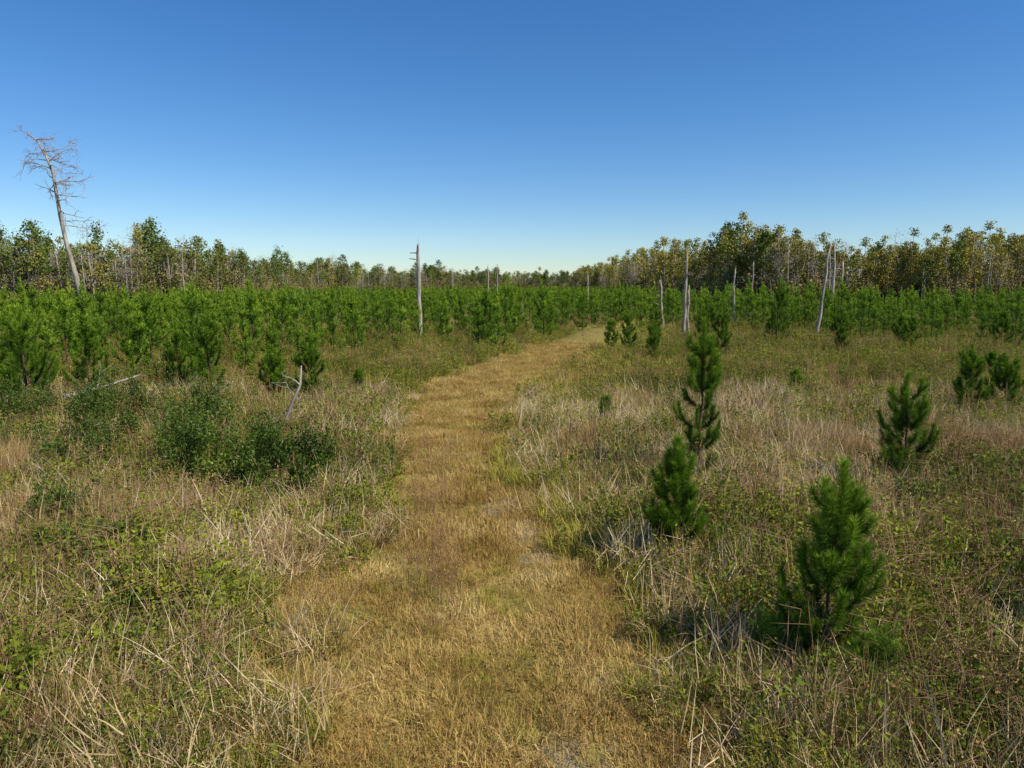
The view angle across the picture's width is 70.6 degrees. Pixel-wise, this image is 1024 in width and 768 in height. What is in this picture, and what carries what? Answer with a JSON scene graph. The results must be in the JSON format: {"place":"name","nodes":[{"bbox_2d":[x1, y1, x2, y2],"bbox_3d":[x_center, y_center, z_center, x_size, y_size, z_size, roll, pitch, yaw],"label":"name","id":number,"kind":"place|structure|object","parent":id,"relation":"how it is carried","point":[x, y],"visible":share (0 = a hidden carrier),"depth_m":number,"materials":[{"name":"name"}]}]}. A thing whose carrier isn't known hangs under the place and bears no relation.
{"place":"outdoors","nodes":[
{"label":"outdoors","id":0,"kind":"place"},
{"bbox_2d":[0,0,1023,285],"label":"sky","id":1,"kind":"structure","parent":0,"point":[554,136],"materials":[{"name":"blue"}]},
{"bbox_2d":[0,292,1023,767],"bbox_3d":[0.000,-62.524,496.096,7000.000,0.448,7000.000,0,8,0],"label":"ground","id":2,"kind":"structure","parent":0,"point":[583,334],"depth_m":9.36,"materials":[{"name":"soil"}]},
{"bbox_2d":[0,337,17,384],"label":"young pine tree","id":3,"kind":"object","parent":2,"relation":"on","point":[3,354],"visible":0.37,"depth_m":29.21,"materials":[{"name":"green plant"}]},
{"bbox_2d":[0,399,37,453],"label":"evergreen shrub","id":4,"kind":"object","parent":2,"relation":"on","point":[7,434],"visible":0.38,"depth_m":18.77,"materials":[{"name":"green plant"}]},
{"bbox_2d":[0,307,59,399],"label":"young pine tree","id":5,"kind":"object","parent":2,"relation":"on","point":[17,336],"visible":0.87,"depth_m":25.74,"materials":[{"name":"green plant"}]},
{"bbox_2d":[0,369,66,424],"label":"evergreen shrub","id":6,"kind":"object","parent":2,"relation":"on","point":[14,402],"visible":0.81,"depth_m":22.35,"materials":[{"name":"green plant"}]},
{"bbox_2d":[8,469,107,539],"bbox_3d":[-8.197,2.221,12.982,1.621,1.304,1.654,3,8,22],"label":"evergreen shrub","id":7,"kind":"object","parent":2,"relation":"on","point":[50,498],"visible":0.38,"depth_m":12.82,"materials":[{"name":"green plant"}]},
{"bbox_2d":[12,126,107,306],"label":"tall leaning dead tree","id":8,"kind":"object","parent":2,"relation":"on","point":[66,244],"visible":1,"depth_m":63.45,"materials":[{"name":"grey weathered wood"}]},
{"bbox_2d":[13,417,125,476],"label":"evergreen shrub","id":9,"kind":"object","parent":2,"relation":"on","point":[54,446],"visible":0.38,"depth_m":17.11,"materials":[{"name":"green plant"}]},
{"bbox_2d":[16,368,141,452],"bbox_3d":[-11.688,0.837,19.641,3.334,2.383,2.839,4,9,29],"label":"evergreen shrub","id":10,"kind":"object","parent":2,"relation":"on","point":[93,408],"visible":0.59,"depth_m":19.60,"materials":[{"name":"green plant"}]},
{"bbox_2d":[61,315,107,389],"bbox_3d":[-16.298,-0.886,27.779,1.359,3.591,1.863,2,8,17],"label":"young pine tree","id":11,"kind":"object","parent":2,"relation":"on","point":[87,337],"visible":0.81,"depth_m":27.54,"materials":[{"name":"green plant"}]},
{"bbox_2d":[35,365,140,403],"bbox_3d":[-15.437,0.098,25.662,1.592,1.618,4.670,6,10,37],"label":"fallen dead log","id":12,"kind":"object","parent":2,"relation":"on","point":[122,380],"visible":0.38,"depth_m":26.79,"materials":[{"name":"grey wood"}]},
{"bbox_2d":[16,504,170,581],"bbox_3d":[-6.339,2.402,10.903,1.933,1.408,1.703,4,9,26],"label":"evergreen shrub","id":13,"kind":"object","parent":2,"relation":"on","point":[119,528],"visible":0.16,"depth_m":10.58,"materials":[{"name":"green plant"}]},
{"bbox_2d":[77,353,156,415],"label":"evergreen shrub","id":14,"kind":"object","parent":2,"relation":"on","point":[132,390],"visible":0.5,"depth_m":23.14,"materials":[{"name":"green plant"}]},
{"bbox_2d":[110,323,139,371],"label":"young pine tree","id":15,"kind":"object","parent":2,"relation":"on","point":[123,343],"visible":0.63,"depth_m":35.89,"materials":[{"name":"green plant"}]},
{"bbox_2d":[77,580,199,654],"bbox_3d":[-4.497,2.913,9.012,1.263,0.846,1.450,0,8,0],"label":"evergreen shrub","id":16,"kind":"object","parent":2,"relation":"on","point":[131,600],"visible":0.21,"depth_m":8.99,"materials":[{"name":"green plant"}]},
{"bbox_2d":[163,320,197,388],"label":"young pine tree","id":17,"kind":"object","parent":2,"relation":"on","point":[176,337],"visible":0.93,"depth_m":29.96,"materials":[{"name":"green plant"}]},
{"bbox_2d":[179,261,185,288],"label":"dead tree snag","id":18,"kind":"object","parent":2,"relation":"on","point":[182,276],"visible":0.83,"depth_m":138.43,"materials":[{"name":"grey wood"}]},
{"bbox_2d":[140,355,237,430],"bbox_3d":[-9.270,0.436,21.260,2.501,2.628,2.771,7,10,42],"label":"evergreen shrub","id":19,"kind":"object","parent":2,"relation":"on","point":[206,396],"visible":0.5,"depth_m":21.00,"materials":[{"name":"green plant"}]},
{"bbox_2d":[141,387,238,472],"bbox_3d":[-7.523,1.222,16.789,1.932,2.490,1.947,-7,10,-42],"label":"evergreen shrub","id":20,"kind":"object","parent":2,"relation":"on","point":[169,434],"visible":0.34,"depth_m":16.60,"materials":[{"name":"green plant"}]},
{"bbox_2d":[187,310,226,389],"bbox_3d":[-12.111,-1.150,28.775,1.513,3.705,1.423,-2,8,-17],"label":"young pine tree","id":21,"kind":"object","parent":2,"relation":"on","point":[204,338],"visible":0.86,"depth_m":28.47,"materials":[{"name":"green plant"}]},
{"bbox_2d":[155,386,265,495],"bbox_3d":[-6.356,1.328,15.620,2.341,2.645,2.021,0,8,0],"label":"evergreen shrub","id":22,"kind":"object","parent":2,"relation":"on","point":[207,437],"visible":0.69,"depth_m":15.34,"materials":[{"name":"green plant"}]},
{"bbox_2d":[227,414,287,476],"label":"evergreen shrub","id":23,"kind":"object","parent":2,"relation":"on","point":[253,427],"visible":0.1,"depth_m":16.61,"materials":[{"name":"green plant"}]},
{"bbox_2d":[255,324,285,380],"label":"young pine tree","id":24,"kind":"object","parent":2,"relation":"on","point":[271,337],"visible":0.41,"depth_m":31.09,"materials":[{"name":"green plant"}]},
{"bbox_2d":[222,404,321,503],"bbox_3d":[-4.924,1.512,15.130,1.902,2.230,1.801,0,8,0],"label":"evergreen shrub","id":25,"kind":"object","parent":2,"relation":"on","point":[275,442],"visible":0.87,"depth_m":14.97,"materials":[{"name":"green plant"}]},
{"bbox_2d":[255,343,292,395],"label":"young pine tree","id":26,"kind":"object","parent":2,"relation":"on","point":[270,362],"visible":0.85,"depth_m":26.59,"materials":[{"name":"green plant"}]},
{"bbox_2d":[0,216,571,305],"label":"mixed forest treeline","id":27,"kind":"object","parent":2,"relation":"on","point":[36,263],"visible":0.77,"depth_m":174.76,"materials":[{"name":"green plant"}]},
{"bbox_2d":[263,365,311,426],"bbox_3d":[-6.510,0.672,20.625,1.657,2.406,0.511,1,8,4],"label":"broken dead sapling","id":28,"kind":"object","parent":2,"relation":"on","point":[294,398],"visible":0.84,"depth_m":20.62,"materials":[{"name":"grey wood"}]},
{"bbox_2d":[292,325,328,399],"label":"young pine tree","id":29,"kind":"object","parent":2,"relation":"on","point":[308,358],"visible":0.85,"depth_m":26.95,"materials":[{"name":"green plant"}]},
{"bbox_2d":[287,414,356,482],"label":"evergreen shrub","id":30,"kind":"object","parent":2,"relation":"on","point":[311,447],"visible":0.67,"depth_m":16.39,"materials":[{"name":"green plant"}]},
{"bbox_2d":[348,366,367,388],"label":"young pine tree","id":31,"kind":"object","parent":2,"relation":"on","point":[358,371],"visible":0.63,"depth_m":30.11,"materials":[{"name":"green plant"}]},
{"bbox_2d":[409,238,422,335],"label":"dead tree snag","id":32,"kind":"object","parent":2,"relation":"on","point":[418,278],"visible":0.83,"depth_m":60.30,"materials":[{"name":"grey wood"}]},
{"bbox_2d":[75,339,788,767],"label":"track grass","id":33,"kind":"structure","parent":2,"relation":"on","point":[479,441],"depth_m":9.41,"materials":[{"name":"beige plant"}]},
{"bbox_2d":[486,266,490,291],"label":"dead tree snag","id":34,"kind":"object","parent":2,"relation":"on","point":[488,279],"visible":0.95,"depth_m":148.42,"materials":[{"name":"grey wood"}]},
{"bbox_2d":[0,315,1022,767],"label":"yellow green grass","id":35,"kind":"structure","parent":2,"relation":"on","point":[542,513],"depth_m":10.44,"materials":[{"name":"yellow plant"}]},
{"bbox_2d":[0,325,1023,767],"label":"bramble thicket","id":36,"kind":"object","parent":2,"relation":"on","point":[28,655],"visible":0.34,"depth_m":10.30,"materials":[{"name":"green plant"}]},
{"bbox_2d":[0,318,1023,767],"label":"leafy weeds","id":37,"kind":"object","parent":2,"relation":"on","point":[588,390],"visible":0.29,"depth_m":15.57,"materials":[{"name":"green plant"}]},
{"bbox_2d":[0,272,1023,385],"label":"young pine plantation","id":38,"kind":"object","parent":2,"relation":"on","point":[253,306],"visible":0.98,"depth_m":64.92,"materials":[{"name":"green plant"}]},
{"bbox_2d":[0,312,1023,767],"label":"broomsedge grass","id":39,"kind":"structure","parent":2,"relation":"on","point":[18,448],"depth_m":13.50,"materials":[{"name":"beige plant"}]},
{"bbox_2d":[0,325,1023,767],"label":"dead weed stems","id":40,"kind":"object","parent":2,"relation":"on","point":[446,507],"visible":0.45,"depth_m":13.10,"materials":[{"name":"brown plant"}]},
{"bbox_2d":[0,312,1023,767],"bbox_3d":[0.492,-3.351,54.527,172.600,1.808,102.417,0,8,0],"label":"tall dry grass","id":41,"kind":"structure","parent":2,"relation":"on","point":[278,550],"depth_m":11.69,"materials":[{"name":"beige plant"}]},
{"bbox_2d":[305,336,868,501],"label":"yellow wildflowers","id":42,"kind":"object","parent":2,"relation":"on","point":[593,399],"visible":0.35,"depth_m":30.21,"materials":[{"name":"yellow plant"}]},
{"bbox_2d":[597,393,616,421],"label":"young pine tree","id":43,"kind":"object","parent":2,"relation":"on","point":[606,398],"visible":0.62,"depth_m":23.77,"materials":[{"name":"green plant"}]},
{"bbox_2d":[603,318,618,345],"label":"young pine tree","id":44,"kind":"object","parent":2,"relation":"on","point":[609,325],"visible":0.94,"depth_m":52.72,"materials":[{"name":"green plant"}]},
{"bbox_2d":[619,310,637,348],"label":"young pine tree","id":45,"kind":"object","parent":2,"relation":"on","point":[630,329],"visible":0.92,"depth_m":48.95,"materials":[{"name":"green plant"}]},
{"bbox_2d":[645,319,661,351],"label":"young pine tree","id":46,"kind":"object","parent":2,"relation":"on","point":[651,327],"visible":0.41,"depth_m":46.85,"materials":[{"name":"green plant"}]},
{"bbox_2d":[647,329,660,355],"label":"young pine tree","id":47,"kind":"object","parent":2,"relation":"on","point":[654,340],"visible":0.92,"depth_m":43.87,"materials":[{"name":"green plant"}]},
{"bbox_2d":[649,307,662,331],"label":"young pine tree","id":48,"kind":"object","parent":2,"relation":"on","point":[656,311],"visible":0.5,"depth_m":57.81,"materials":[{"name":"green plant"}]},
{"bbox_2d":[656,279,663,326],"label":"dead tree snag","id":49,"kind":"object","parent":2,"relation":"on","point":[660,296],"visible":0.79,"depth_m":77.44,"materials":[{"name":"grey wood"}]},
{"bbox_2d":[637,432,708,561],"bbox_3d":[2.658,1.944,11.858,1.186,2.381,1.100,0,8,0],"label":"young pine tree","id":50,"kind":"object","parent":2,"relation":"on","point":[681,490],"visible":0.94,"depth_m":11.72,"materials":[{"name":"green plant"}]},
{"bbox_2d":[681,249,692,332],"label":"dead tree snag","id":51,"kind":"object","parent":2,"relation":"on","point":[684,301],"visible":0.93,"depth_m":65.42,"materials":[{"name":"grey wood"}]},
{"bbox_2d":[686,288,689,331],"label":"dead tree snag","id":52,"kind":"object","parent":2,"relation":"on","point":[687,319],"visible":0.88,"depth_m":66.69,"materials":[{"name":"grey wood"}]},
{"bbox_2d":[670,314,724,473],"bbox_3d":[4.364,0.370,16.521,1.260,3.938,1.421,6,10,39],"label":"young pine tree","id":53,"kind":"object","parent":2,"relation":"on","point":[705,347],"visible":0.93,"depth_m":16.37,"materials":[{"name":"green plant"}]},
{"bbox_2d":[694,305,709,335],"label":"young pine tree","id":54,"kind":"object","parent":2,"relation":"on","point":[703,313],"visible":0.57,"depth_m":54.76,"materials":[{"name":"green plant"}]},
{"bbox_2d":[706,303,716,334],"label":"young pine tree","id":55,"kind":"object","parent":2,"relation":"on","point":[712,310],"visible":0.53,"depth_m":59.63,"materials":[{"name":"green plant"}]},
{"bbox_2d":[711,302,732,354],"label":"young pine tree","id":56,"kind":"object","parent":2,"relation":"on","point":[721,335],"visible":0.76,"depth_m":43.75,"materials":[{"name":"green plant"}]},
{"bbox_2d":[730,268,736,319],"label":"dead tree snag","id":57,"kind":"object","parent":2,"relation":"on","point":[733,301],"visible":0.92,"depth_m":87.21,"materials":[{"name":"grey wood"}]},
{"bbox_2d":[748,262,755,288],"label":"dead tree snag","id":58,"kind":"object","parent":2,"relation":"on","point":[753,275],"visible":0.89,"depth_m":123.70,"materials":[{"name":"grey wood"}]},
{"bbox_2d":[739,601,804,677],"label":"pine seedling","id":59,"kind":"object","parent":2,"relation":"on","point":[768,628],"visible":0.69,"depth_m":8.40,"materials":[{"name":"green plant"}]},
{"bbox_2d":[764,313,782,338],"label":"young pine tree","id":60,"kind":"object","parent":2,"relation":"on","point":[770,319],"visible":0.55,"depth_m":56.76,"materials":[{"name":"green plant"}]},
{"bbox_2d":[763,276,790,341],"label":"young pine tree","id":61,"kind":"object","parent":2,"relation":"on","point":[778,291],"visible":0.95,"depth_m":51.53,"materials":[{"name":"green plant"}]},
{"bbox_2d":[773,308,787,331],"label":"young pine tree","id":62,"kind":"object","parent":2,"relation":"on","point":[782,327],"visible":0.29,"depth_m":61.53,"materials":[{"name":"green plant"}]},
{"bbox_2d":[565,210,1023,307],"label":"cypress forest treeline","id":63,"kind":"object","parent":2,"relation":"on","point":[952,268],"visible":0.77,"depth_m":157.49,"materials":[{"name":"green plant"}]},
{"bbox_2d":[788,367,804,388],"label":"young pine tree","id":64,"kind":"object","parent":2,"relation":"on","point":[795,371],"visible":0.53,"depth_m":29.10,"materials":[{"name":"green plant"}]},
{"bbox_2d":[815,239,831,341],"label":"dead tree snag","id":65,"kind":"object","parent":2,"relation":"on","point":[821,303],"visible":0.93,"depth_m":57.50,"materials":[{"name":"grey wood"}]},
{"bbox_2d":[767,453,892,671],"bbox_3d":[3.690,2.172,8.367,1.233,2.876,1.277,-7,10,-43],"label":"young pine tree","id":66,"kind":"object","parent":2,"relation":"on","point":[831,545],"visible":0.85,"depth_m":8.20,"materials":[{"name":"green plant"}]},
{"bbox_2d":[825,254,835,291],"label":"dead tree snag","id":67,"kind":"object","parent":2,"relation":"on","point":[830,269],"visible":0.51,"depth_m":90.88,"materials":[{"name":"grey wood"}]},
{"bbox_2d":[829,240,841,303],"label":"dead tree snag","id":68,"kind":"object","parent":2,"relation":"on","point":[834,268],"visible":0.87,"depth_m":86.74,"materials":[{"name":"grey wood"}]},
{"bbox_2d":[829,303,850,339],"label":"young pine tree","id":69,"kind":"object","parent":2,"relation":"on","point":[842,314],"visible":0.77,"depth_m":55.84,"materials":[{"name":"green plant"}]},
{"bbox_2d":[836,261,843,295],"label":"dead tree snag","id":70,"kind":"object","parent":2,"relation":"on","point":[842,269],"visible":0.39,"depth_m":88.83,"materials":[{"name":"grey wood"}]},
{"bbox_2d":[833,326,852,349],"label":"young pine tree","id":71,"kind":"object","parent":2,"relation":"on","point":[842,337],"visible":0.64,"depth_m":45.85,"materials":[{"name":"green plant"}]},
{"bbox_2d":[832,633,895,698],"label":"pine seedling","id":72,"kind":"object","parent":2,"relation":"on","point":[858,651],"visible":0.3,"depth_m":7.96,"materials":[{"name":"green plant"}]},
{"bbox_2d":[862,617,924,688],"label":"pine seedling","id":73,"kind":"object","parent":2,"relation":"on","point":[884,644],"visible":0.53,"depth_m":7.97,"materials":[{"name":"green plant"}]},
{"bbox_2d":[891,311,907,341],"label":"young pine tree","id":74,"kind":"object","parent":2,"relation":"on","point":[900,323],"visible":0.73,"depth_m":53.77,"materials":[{"name":"green plant"}]},
{"bbox_2d":[871,368,942,481],"bbox_3d":[8.503,1.062,15.579,1.567,2.840,1.515,0,8,0],"label":"young pine tree","id":75,"kind":"object","parent":2,"relation":"on","point":[900,420],"visible":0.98,"depth_m":15.40,"materials":[{"name":"green plant"}]},
{"bbox_2d":[898,311,922,350],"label":"young pine tree","id":76,"kind":"object","parent":2,"relation":"on","point":[912,321],"visible":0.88,"depth_m":48.82,"materials":[{"name":"green plant"}]},
{"bbox_2d":[864,471,960,517],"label":"evergreen shrub","id":77,"kind":"object","parent":2,"relation":"on","point":[916,488],"visible":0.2,"depth_m":13.59,"materials":[{"name":"green plant"}]},
{"bbox_2d":[951,341,991,412],"bbox_3d":[15.942,-0.103,25.355,1.381,2.808,1.574,0,8,0],"label":"young pine tree","id":78,"kind":"object","parent":2,"relation":"on","point":[970,363],"visible":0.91,"depth_m":25.04,"materials":[{"name":"green plant"}]},
{"bbox_2d":[983,350,997,371],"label":"young pine tree","id":79,"kind":"object","parent":2,"relation":"on","point":[991,356],"visible":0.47,"depth_m":36.15,"materials":[{"name":"green plant"}]},
{"bbox_2d":[968,579,1023,639],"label":"evergreen shrub","id":80,"kind":"object","parent":2,"relation":"on","point":[1000,595],"visible":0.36,"depth_m":9.74,"materials":[{"name":"green plant"}]},
{"bbox_2d":[988,307,1015,344],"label":"young pine tree","id":81,"kind":"object","parent":2,"relation":"on","point":[1003,320],"visible":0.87,"depth_m":49.92,"materials":[{"name":"green plant"}]},
{"bbox_2d":[982,350,1023,409],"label":"young pine tree","id":82,"kind":"object","parent":2,"relation":"on","point":[1010,376],"visible":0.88,"depth_m":25.70,"materials":[{"name":"green plant"}]},
{"bbox_2d":[988,512,1023,574],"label":"evergreen shrub","id":83,"kind":"object","parent":2,"relation":"on","point":[999,520],"visible":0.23,"depth_m":11.22,"materials":[{"name":"green plant"}]}
]}

